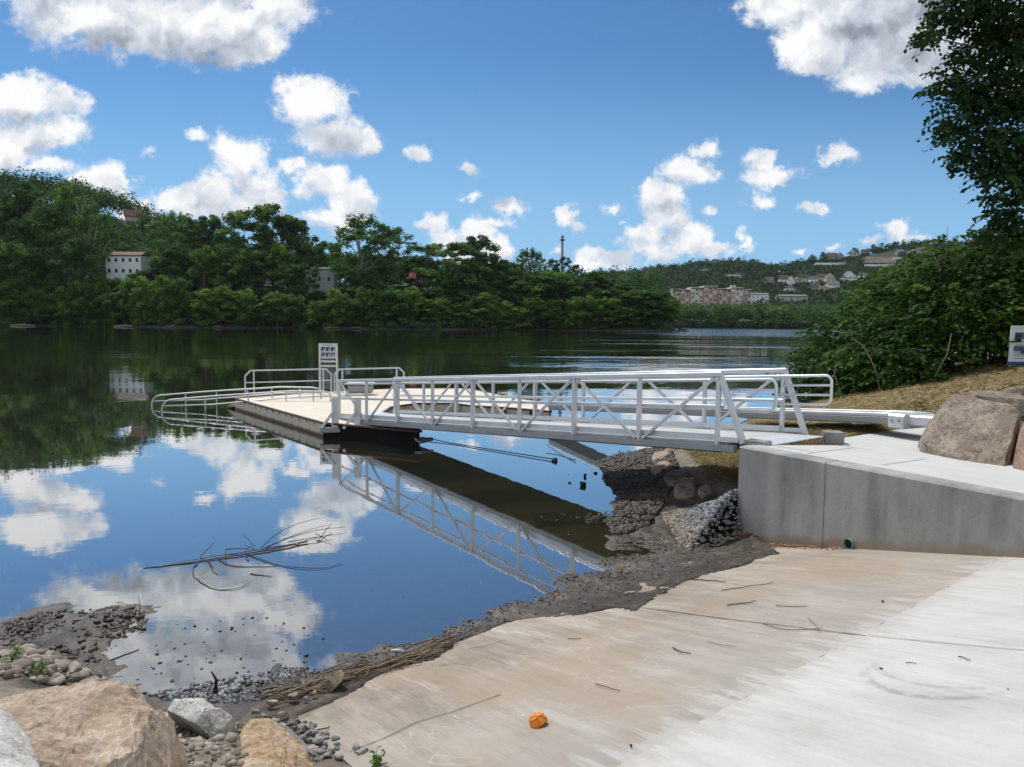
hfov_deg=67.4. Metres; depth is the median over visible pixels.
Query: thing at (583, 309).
tree
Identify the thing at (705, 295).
apartment block
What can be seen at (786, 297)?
warehouse
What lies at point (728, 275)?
house
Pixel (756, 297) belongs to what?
warehouse
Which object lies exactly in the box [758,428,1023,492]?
landing
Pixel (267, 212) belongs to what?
tree
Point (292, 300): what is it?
tree
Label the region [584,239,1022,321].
distant woodland
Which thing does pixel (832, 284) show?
house
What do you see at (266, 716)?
stone
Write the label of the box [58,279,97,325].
tree
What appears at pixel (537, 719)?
ball
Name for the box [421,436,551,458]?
mooring cable
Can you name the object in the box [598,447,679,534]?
shore stones
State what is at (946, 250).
dead stalks
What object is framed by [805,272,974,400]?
shrub
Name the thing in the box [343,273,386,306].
tree
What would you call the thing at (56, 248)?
tree
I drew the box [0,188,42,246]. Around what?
tree
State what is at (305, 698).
stone
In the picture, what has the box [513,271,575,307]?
tree
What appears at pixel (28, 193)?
tree
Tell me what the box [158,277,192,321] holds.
tree
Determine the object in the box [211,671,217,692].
root
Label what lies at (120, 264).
house
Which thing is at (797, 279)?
house
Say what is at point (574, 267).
tree
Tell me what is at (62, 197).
tree
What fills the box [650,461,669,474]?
boulder
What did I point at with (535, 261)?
tree
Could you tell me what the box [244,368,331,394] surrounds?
guard rail
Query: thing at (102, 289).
tree
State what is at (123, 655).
stick
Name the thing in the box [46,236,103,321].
tree
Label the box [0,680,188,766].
boulder
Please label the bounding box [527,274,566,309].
tree
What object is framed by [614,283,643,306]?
tree
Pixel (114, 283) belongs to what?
tree
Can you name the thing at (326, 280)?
house
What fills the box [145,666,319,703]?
pebbles
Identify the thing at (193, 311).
tree
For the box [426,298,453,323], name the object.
tree
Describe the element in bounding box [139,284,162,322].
tree
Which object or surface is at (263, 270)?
tree
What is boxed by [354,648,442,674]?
stick
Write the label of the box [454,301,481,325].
tree
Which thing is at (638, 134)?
sky
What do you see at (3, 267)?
tree
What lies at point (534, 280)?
tree
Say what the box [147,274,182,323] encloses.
tree
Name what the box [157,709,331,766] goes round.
gravel
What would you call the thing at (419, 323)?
undergrowth
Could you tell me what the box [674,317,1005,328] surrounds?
shoreline bushes
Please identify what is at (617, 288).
tree
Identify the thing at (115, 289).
tree
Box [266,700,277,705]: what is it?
stone
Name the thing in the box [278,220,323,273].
tree
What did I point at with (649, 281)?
woodland
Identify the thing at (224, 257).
tree
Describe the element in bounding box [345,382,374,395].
transfer bench
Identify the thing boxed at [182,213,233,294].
tree
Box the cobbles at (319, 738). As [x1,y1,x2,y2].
[243,717,368,759]
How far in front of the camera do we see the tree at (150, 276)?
304.11 m
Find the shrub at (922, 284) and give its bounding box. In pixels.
[852,234,1023,383]
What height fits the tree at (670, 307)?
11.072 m
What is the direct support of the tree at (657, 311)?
on the bank
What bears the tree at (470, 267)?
on the bank
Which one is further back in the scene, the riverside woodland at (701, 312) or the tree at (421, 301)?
the riverside woodland at (701, 312)
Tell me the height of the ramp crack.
0.028 m
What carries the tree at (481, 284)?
on the bank
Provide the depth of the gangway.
12.96 m
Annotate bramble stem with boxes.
[834,356,842,396]
[852,338,880,391]
[934,333,951,376]
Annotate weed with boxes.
[4,645,23,661]
[31,658,53,675]
[369,745,385,766]
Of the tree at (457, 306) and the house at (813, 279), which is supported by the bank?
the tree at (457, 306)
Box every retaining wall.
[737,445,1023,558]
[815,263,844,264]
[864,264,886,265]
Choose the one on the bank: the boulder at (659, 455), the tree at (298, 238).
the tree at (298, 238)
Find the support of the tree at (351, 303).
on the bank
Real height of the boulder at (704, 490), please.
0.154 m
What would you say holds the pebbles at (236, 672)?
on the ground at (350, 629)
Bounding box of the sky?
[0,0,1023,281]
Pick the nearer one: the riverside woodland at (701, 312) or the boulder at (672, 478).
the boulder at (672, 478)
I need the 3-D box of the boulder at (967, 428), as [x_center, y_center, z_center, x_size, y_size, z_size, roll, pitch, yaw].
[6.170,0.622,10.411,1.182,0.871,1.999,3,5,29]
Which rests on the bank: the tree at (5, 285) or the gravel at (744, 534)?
the tree at (5, 285)
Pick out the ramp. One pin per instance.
(525, 669)
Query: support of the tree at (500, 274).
on the bank
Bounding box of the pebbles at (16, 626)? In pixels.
[0,605,148,664]
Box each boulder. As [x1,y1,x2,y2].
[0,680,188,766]
[0,710,39,766]
[167,698,237,737]
[238,718,312,766]
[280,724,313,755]
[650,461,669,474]
[652,451,667,460]
[663,469,687,487]
[673,477,696,499]
[698,484,711,498]
[918,394,1020,465]
[967,390,1023,415]
[1003,386,1023,396]
[1011,422,1023,470]
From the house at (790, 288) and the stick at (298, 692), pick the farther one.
the house at (790, 288)
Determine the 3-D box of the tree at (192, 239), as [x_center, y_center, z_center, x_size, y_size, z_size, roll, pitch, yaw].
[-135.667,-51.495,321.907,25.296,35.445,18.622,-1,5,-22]
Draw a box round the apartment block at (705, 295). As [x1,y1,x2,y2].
[670,285,750,307]
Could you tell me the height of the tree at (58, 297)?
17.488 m
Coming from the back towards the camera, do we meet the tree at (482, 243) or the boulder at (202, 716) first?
the tree at (482, 243)
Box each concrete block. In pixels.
[744,438,771,445]
[821,430,844,444]
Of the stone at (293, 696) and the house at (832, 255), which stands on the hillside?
the house at (832, 255)
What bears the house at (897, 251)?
on the hillside
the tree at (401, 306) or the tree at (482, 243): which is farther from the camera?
the tree at (482, 243)
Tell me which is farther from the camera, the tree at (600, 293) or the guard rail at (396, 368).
the tree at (600, 293)
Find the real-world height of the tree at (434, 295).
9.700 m
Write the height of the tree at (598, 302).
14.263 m
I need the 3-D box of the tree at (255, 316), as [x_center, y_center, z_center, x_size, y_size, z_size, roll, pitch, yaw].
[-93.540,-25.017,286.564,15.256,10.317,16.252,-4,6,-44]
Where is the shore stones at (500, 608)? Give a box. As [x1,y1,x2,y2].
[252,532,759,694]
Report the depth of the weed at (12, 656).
5.80 m
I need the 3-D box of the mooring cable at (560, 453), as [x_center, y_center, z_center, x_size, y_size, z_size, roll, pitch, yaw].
[1.048,1.492,16.574,0.019,0.121,1.681,-1,5,-18]
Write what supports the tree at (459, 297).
on the bank
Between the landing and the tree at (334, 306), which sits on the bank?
the tree at (334, 306)
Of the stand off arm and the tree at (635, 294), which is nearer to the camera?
the stand off arm
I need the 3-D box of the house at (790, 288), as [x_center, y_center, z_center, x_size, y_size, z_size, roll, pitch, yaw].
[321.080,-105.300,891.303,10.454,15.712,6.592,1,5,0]
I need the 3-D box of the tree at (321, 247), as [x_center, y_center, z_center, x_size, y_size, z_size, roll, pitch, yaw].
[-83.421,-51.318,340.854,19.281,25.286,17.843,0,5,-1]
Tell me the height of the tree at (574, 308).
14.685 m
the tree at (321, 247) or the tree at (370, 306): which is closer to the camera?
the tree at (370, 306)
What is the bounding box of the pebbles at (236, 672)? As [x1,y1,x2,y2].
[136,617,324,694]
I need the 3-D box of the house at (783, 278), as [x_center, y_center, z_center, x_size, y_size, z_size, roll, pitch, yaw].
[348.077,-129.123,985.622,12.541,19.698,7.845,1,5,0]
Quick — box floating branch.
[146,516,341,589]
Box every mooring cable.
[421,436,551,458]
[546,444,575,460]
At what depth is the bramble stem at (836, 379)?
16.94 m
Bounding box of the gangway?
[338,368,832,452]
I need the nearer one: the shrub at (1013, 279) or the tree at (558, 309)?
the shrub at (1013, 279)
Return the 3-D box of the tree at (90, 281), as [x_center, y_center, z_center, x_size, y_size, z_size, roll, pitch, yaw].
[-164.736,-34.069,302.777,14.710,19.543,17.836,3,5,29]
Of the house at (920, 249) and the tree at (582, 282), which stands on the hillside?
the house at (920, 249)
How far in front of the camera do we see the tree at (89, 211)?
306.98 m
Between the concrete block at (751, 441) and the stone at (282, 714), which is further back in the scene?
the concrete block at (751, 441)
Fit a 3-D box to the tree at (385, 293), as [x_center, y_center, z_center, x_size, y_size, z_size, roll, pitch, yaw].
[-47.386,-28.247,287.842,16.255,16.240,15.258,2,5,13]
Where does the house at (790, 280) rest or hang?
on the hillside
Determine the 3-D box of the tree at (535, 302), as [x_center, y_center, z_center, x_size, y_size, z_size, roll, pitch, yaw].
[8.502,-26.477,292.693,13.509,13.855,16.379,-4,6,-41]
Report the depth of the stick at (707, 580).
7.80 m
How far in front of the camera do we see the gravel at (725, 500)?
9.82 m
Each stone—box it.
[251,709,259,713]
[261,713,272,718]
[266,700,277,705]
[278,711,287,716]
[288,691,298,700]
[303,696,308,701]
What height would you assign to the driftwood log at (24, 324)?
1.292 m
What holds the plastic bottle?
on the driftwood heap
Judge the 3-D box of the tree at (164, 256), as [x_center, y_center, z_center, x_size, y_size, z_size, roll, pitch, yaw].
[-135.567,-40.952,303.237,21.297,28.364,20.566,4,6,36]
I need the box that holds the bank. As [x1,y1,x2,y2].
[0,200,675,331]
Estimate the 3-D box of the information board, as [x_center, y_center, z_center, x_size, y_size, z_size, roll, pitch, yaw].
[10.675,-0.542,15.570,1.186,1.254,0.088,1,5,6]
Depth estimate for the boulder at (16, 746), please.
3.02 m
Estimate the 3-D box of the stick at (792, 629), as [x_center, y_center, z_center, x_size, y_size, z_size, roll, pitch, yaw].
[2.081,1.832,5.759,0.452,0.099,0.110,4,6,41]
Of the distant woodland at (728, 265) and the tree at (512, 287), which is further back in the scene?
the distant woodland at (728, 265)
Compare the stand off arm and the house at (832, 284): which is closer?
the stand off arm
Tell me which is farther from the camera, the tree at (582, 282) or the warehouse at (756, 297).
the warehouse at (756, 297)
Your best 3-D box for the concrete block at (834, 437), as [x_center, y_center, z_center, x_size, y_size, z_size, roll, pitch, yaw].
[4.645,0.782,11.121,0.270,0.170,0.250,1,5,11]
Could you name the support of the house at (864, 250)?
on the hillside
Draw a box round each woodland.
[0,166,408,295]
[363,254,686,316]
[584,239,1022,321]
[670,299,894,321]
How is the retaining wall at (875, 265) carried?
on the hillside
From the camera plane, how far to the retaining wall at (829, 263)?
1103.61 m
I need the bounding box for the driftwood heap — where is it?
[255,635,461,707]
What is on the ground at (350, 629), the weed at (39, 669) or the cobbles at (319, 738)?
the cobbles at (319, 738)
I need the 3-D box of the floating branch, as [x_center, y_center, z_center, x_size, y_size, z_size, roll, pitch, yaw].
[-2.832,2.042,9.364,1.805,0.085,2.713,5,6,41]
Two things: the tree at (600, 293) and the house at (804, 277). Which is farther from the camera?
the house at (804, 277)
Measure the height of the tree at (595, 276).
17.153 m
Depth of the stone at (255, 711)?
5.20 m
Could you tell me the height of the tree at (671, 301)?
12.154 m
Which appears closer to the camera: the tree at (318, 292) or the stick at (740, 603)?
the stick at (740, 603)
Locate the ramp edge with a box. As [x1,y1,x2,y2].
[298,719,350,766]
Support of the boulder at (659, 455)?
on the ground at (350, 629)
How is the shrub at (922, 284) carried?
on the ground at (350, 629)
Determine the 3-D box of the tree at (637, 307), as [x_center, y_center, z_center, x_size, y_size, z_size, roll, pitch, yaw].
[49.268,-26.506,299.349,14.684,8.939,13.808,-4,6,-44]
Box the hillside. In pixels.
[343,248,1021,329]
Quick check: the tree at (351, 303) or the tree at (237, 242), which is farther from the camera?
the tree at (237, 242)
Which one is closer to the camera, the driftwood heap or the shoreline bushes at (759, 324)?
the driftwood heap
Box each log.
[10,323,34,325]
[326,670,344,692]
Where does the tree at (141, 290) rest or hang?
on the bank
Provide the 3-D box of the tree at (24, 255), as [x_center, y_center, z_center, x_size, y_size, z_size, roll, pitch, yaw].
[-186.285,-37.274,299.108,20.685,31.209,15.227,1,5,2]
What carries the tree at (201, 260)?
on the bank
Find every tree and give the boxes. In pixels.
[0,179,58,275]
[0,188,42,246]
[0,237,18,281]
[0,242,33,307]
[0,279,26,316]
[1,203,91,294]
[5,247,62,321]
[28,178,110,305]
[31,246,69,309]
[37,239,90,308]
[40,286,79,325]
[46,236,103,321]
[57,198,122,280]
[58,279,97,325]
[70,287,105,324]
[76,272,111,306]
[83,283,115,325]
[91,276,129,301]
[95,292,132,322]
[106,277,147,323]
[106,287,141,315]
[123,270,168,310]
[128,275,158,323]
[134,244,201,289]
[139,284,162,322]
[146,210,206,288]
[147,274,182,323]
[155,219,220,279]
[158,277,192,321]
[169,249,213,291]
[172,290,201,322]
[180,244,227,312]
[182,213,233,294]
[183,292,214,321]
[189,288,227,324]
[202,250,242,295]
[205,285,244,321]
[214,209,276,276]
[220,248,266,295]
[220,291,252,323]
[235,288,260,325]
[238,304,280,325]
[239,202,315,292]
[239,249,283,302]
[252,291,300,326]
[261,213,317,289]
[265,241,298,294]
[273,293,309,328]
[275,262,322,309]
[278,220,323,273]
[286,305,326,326]
[301,290,331,310]
[302,299,335,327]
[305,241,342,280]
[316,292,345,308]
[321,288,350,327]
[324,213,402,300]
[333,270,366,300]
[333,298,366,325]
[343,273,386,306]
[352,285,373,324]
[359,225,424,288]
[359,301,392,323]
[364,287,402,322]
[367,278,405,301]
[380,289,418,326]
[389,285,430,306]
[398,254,432,287]
[401,285,425,317]
[404,298,442,323]
[410,242,491,304]
[415,243,460,287]
[422,290,450,304]
[425,285,459,305]
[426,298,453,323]
[443,302,468,320]
[444,278,482,303]
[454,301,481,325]
[456,234,508,293]
[464,280,501,312]
[467,292,498,326]
[473,269,515,302]
[480,258,525,305]
[484,304,504,327]
[489,275,531,307]
[496,262,532,291]
[496,300,518,328]
[504,274,547,309]
[504,306,540,329]
[511,247,545,308]
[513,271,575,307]
[515,296,554,327]
[524,302,562,325]
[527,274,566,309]
[540,305,574,327]
[541,258,561,287]
[545,280,586,314]
[553,277,607,318]
[554,256,573,300]
[561,296,583,328]
[569,264,584,280]
[572,271,616,296]
[574,295,600,328]
[583,297,617,326]
[587,290,611,308]
[590,277,618,295]
[591,285,632,305]
[596,289,643,319]
[598,297,627,325]
[606,306,638,326]
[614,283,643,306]
[615,289,656,316]
[621,304,650,324]
[625,291,670,322]
[632,301,672,326]
[646,302,686,322]
[647,291,676,301]
[663,299,683,328]
[850,247,858,255]
[902,0,1023,269]
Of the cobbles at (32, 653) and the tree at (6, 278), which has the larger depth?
the tree at (6, 278)
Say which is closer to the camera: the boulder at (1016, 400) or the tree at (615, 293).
the boulder at (1016, 400)
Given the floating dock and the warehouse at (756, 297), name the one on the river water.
the floating dock
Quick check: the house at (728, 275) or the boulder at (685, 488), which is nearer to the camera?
the boulder at (685, 488)
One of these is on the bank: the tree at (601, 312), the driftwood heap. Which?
the tree at (601, 312)
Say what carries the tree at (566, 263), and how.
on the bank
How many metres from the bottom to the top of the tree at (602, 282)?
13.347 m
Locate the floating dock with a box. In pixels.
[226,388,551,445]
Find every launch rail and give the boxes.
[151,386,321,406]
[161,390,330,411]
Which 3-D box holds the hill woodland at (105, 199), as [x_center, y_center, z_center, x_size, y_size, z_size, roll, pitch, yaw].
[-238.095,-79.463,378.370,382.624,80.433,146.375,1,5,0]
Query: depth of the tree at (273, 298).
283.08 m
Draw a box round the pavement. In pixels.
[617,557,1023,766]
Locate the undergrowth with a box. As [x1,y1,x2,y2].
[0,302,688,331]
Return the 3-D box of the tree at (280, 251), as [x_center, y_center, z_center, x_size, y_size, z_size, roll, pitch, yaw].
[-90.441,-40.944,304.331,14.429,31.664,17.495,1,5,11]
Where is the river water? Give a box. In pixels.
[0,326,1008,623]
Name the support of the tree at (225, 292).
on the bank
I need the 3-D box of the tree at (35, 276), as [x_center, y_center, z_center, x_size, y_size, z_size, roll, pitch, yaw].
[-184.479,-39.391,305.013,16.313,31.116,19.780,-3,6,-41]
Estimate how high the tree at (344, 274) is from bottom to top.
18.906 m
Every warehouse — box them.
[751,293,768,304]
[774,294,807,307]
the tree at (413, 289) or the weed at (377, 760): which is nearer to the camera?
the weed at (377, 760)
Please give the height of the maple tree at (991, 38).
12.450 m
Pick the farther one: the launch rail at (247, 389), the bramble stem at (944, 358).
the launch rail at (247, 389)
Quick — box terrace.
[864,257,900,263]
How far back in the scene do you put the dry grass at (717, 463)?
12.98 m
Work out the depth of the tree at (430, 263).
313.41 m
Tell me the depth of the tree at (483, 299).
287.51 m
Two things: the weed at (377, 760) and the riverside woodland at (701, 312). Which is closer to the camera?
the weed at (377, 760)
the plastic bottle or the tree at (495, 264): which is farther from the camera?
the tree at (495, 264)
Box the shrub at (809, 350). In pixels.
[765,316,893,407]
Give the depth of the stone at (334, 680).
5.70 m
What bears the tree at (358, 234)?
on the bank
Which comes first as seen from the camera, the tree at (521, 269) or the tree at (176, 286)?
the tree at (176, 286)
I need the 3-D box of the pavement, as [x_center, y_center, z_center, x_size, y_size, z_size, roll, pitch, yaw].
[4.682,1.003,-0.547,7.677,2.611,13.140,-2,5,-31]
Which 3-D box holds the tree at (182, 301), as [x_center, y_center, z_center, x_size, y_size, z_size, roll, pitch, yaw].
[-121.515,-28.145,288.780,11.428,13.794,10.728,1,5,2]
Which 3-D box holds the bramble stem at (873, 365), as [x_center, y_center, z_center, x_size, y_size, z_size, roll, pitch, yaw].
[7.438,-0.415,16.204,0.066,1.088,1.219,0,5,-6]
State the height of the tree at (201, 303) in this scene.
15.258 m
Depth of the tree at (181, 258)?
302.44 m
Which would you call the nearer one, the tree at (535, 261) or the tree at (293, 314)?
the tree at (293, 314)
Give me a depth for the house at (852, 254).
1209.12 m
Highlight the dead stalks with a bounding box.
[939,232,963,263]
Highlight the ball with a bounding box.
[529,712,546,727]
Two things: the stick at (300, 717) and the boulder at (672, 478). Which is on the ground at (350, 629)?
the boulder at (672, 478)
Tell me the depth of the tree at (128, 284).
287.18 m
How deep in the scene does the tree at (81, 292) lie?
292.12 m
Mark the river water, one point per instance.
(82, 418)
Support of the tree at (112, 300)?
on the bank
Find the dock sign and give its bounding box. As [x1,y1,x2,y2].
[319,343,337,393]
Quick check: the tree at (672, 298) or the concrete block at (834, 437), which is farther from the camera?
the tree at (672, 298)
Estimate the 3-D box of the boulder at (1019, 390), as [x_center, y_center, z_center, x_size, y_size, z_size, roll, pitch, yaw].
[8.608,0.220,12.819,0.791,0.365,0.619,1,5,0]
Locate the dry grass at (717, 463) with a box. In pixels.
[686,419,833,484]
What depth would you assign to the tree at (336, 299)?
282.56 m
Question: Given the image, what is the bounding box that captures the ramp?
[263,546,1001,766]
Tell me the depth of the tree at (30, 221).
304.75 m
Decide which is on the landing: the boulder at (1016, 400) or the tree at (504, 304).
the boulder at (1016, 400)
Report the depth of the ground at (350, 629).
7.43 m
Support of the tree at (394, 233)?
on the bank
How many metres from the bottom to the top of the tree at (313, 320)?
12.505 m
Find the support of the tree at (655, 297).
on the bank
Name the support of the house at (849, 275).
on the hillside
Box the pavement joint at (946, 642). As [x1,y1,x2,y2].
[869,635,1023,649]
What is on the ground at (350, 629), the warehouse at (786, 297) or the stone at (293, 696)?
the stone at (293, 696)
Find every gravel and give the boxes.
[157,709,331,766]
[661,489,740,545]
[722,532,844,549]
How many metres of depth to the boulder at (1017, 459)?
9.37 m
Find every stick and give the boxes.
[106,649,138,660]
[276,682,324,699]
[281,665,375,694]
[284,709,316,725]
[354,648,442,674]
[689,579,725,581]
[721,582,773,590]
[727,600,755,605]
[763,623,822,629]
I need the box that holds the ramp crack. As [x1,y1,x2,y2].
[351,694,499,750]
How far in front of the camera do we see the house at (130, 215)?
402.81 m
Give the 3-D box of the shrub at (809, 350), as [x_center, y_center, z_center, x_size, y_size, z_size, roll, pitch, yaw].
[8.024,-0.259,19.433,3.212,2.884,5.463,1,5,0]
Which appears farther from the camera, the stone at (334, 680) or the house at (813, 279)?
the house at (813, 279)
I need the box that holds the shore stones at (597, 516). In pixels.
[541,510,617,522]
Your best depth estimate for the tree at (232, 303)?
285.33 m
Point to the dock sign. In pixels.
(328, 350)
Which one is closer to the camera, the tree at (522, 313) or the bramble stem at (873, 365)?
the bramble stem at (873, 365)
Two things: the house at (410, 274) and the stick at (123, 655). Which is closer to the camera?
the stick at (123, 655)
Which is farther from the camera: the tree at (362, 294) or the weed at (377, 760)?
the tree at (362, 294)
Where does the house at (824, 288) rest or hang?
on the hillside
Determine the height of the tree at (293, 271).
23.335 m
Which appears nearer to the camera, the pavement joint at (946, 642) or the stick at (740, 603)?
the pavement joint at (946, 642)
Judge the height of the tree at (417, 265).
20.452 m
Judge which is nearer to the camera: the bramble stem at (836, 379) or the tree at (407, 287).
the bramble stem at (836, 379)
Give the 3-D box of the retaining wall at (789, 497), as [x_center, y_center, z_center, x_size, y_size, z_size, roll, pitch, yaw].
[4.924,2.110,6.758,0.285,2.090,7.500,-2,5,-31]
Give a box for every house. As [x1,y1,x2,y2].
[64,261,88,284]
[105,252,150,291]
[124,207,141,235]
[304,267,337,304]
[406,272,428,291]
[724,274,740,277]
[764,277,773,282]
[778,275,788,282]
[784,286,793,291]
[786,276,794,285]
[794,277,800,282]
[799,274,809,281]
[806,283,820,291]
[809,276,817,282]
[816,273,825,281]
[817,286,828,290]
[824,273,835,281]
[825,281,839,288]
[826,253,837,262]
[839,271,856,282]
[847,252,860,255]
[860,249,868,256]
[895,249,903,254]
[915,247,928,252]
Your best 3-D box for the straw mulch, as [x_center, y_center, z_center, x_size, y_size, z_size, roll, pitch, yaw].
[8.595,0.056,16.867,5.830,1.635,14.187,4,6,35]
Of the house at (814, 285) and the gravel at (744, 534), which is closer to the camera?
the gravel at (744, 534)
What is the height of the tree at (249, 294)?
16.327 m
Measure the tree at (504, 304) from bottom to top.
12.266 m
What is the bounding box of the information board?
[1007,326,1023,366]
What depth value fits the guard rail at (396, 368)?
27.02 m
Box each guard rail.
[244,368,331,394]
[334,367,404,392]
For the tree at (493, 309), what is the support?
on the bank
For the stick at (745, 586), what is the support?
on the ramp
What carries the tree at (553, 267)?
on the bank
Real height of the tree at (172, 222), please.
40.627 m
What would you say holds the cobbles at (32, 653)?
on the ground at (350, 629)
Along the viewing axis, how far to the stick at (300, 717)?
5.21 m
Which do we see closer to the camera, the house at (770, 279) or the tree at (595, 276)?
the tree at (595, 276)
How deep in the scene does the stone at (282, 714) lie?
5.20 m
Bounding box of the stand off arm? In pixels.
[549,404,934,428]
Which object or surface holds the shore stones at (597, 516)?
on the ground at (350, 629)
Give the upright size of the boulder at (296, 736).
0.324 m
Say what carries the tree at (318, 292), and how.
on the bank
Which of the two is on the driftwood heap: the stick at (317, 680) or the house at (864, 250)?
the stick at (317, 680)
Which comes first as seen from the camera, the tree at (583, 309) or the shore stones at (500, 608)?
the shore stones at (500, 608)
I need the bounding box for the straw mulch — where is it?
[745,354,1023,444]
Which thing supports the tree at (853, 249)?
on the hillside
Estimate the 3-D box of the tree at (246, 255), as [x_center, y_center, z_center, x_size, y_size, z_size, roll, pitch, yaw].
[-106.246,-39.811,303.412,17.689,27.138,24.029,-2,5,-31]
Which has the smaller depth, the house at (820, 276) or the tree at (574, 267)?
the tree at (574, 267)
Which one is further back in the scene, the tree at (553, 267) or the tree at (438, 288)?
the tree at (553, 267)
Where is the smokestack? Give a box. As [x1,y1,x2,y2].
[560,236,564,265]
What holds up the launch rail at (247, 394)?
attached to the floating dock
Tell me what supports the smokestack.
on the bank
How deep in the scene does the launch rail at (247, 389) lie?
24.95 m
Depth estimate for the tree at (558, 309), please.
293.22 m
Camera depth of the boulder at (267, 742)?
4.34 m
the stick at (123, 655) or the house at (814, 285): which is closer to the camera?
the stick at (123, 655)
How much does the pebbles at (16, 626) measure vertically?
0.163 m
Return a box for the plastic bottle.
[390,649,404,653]
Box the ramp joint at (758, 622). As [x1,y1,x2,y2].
[642,607,865,635]
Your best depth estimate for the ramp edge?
4.94 m
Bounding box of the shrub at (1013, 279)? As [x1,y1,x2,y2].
[915,231,1023,368]
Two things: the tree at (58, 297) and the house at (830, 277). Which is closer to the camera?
the tree at (58, 297)
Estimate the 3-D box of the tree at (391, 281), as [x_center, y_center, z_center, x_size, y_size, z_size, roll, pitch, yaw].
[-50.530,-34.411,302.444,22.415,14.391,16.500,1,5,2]
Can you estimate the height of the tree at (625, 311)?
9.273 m
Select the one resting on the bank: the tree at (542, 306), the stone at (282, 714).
the tree at (542, 306)
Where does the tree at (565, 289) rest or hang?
on the bank
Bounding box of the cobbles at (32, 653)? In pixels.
[0,643,107,685]
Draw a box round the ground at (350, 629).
[0,345,1023,766]
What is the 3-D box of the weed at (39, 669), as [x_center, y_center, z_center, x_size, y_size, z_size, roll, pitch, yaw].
[-3.386,2.070,5.533,0.165,0.157,0.117,1,5,0]
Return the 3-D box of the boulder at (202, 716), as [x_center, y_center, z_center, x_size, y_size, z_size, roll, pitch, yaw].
[-1.971,2.155,4.924,0.374,0.401,0.731,-4,6,-42]

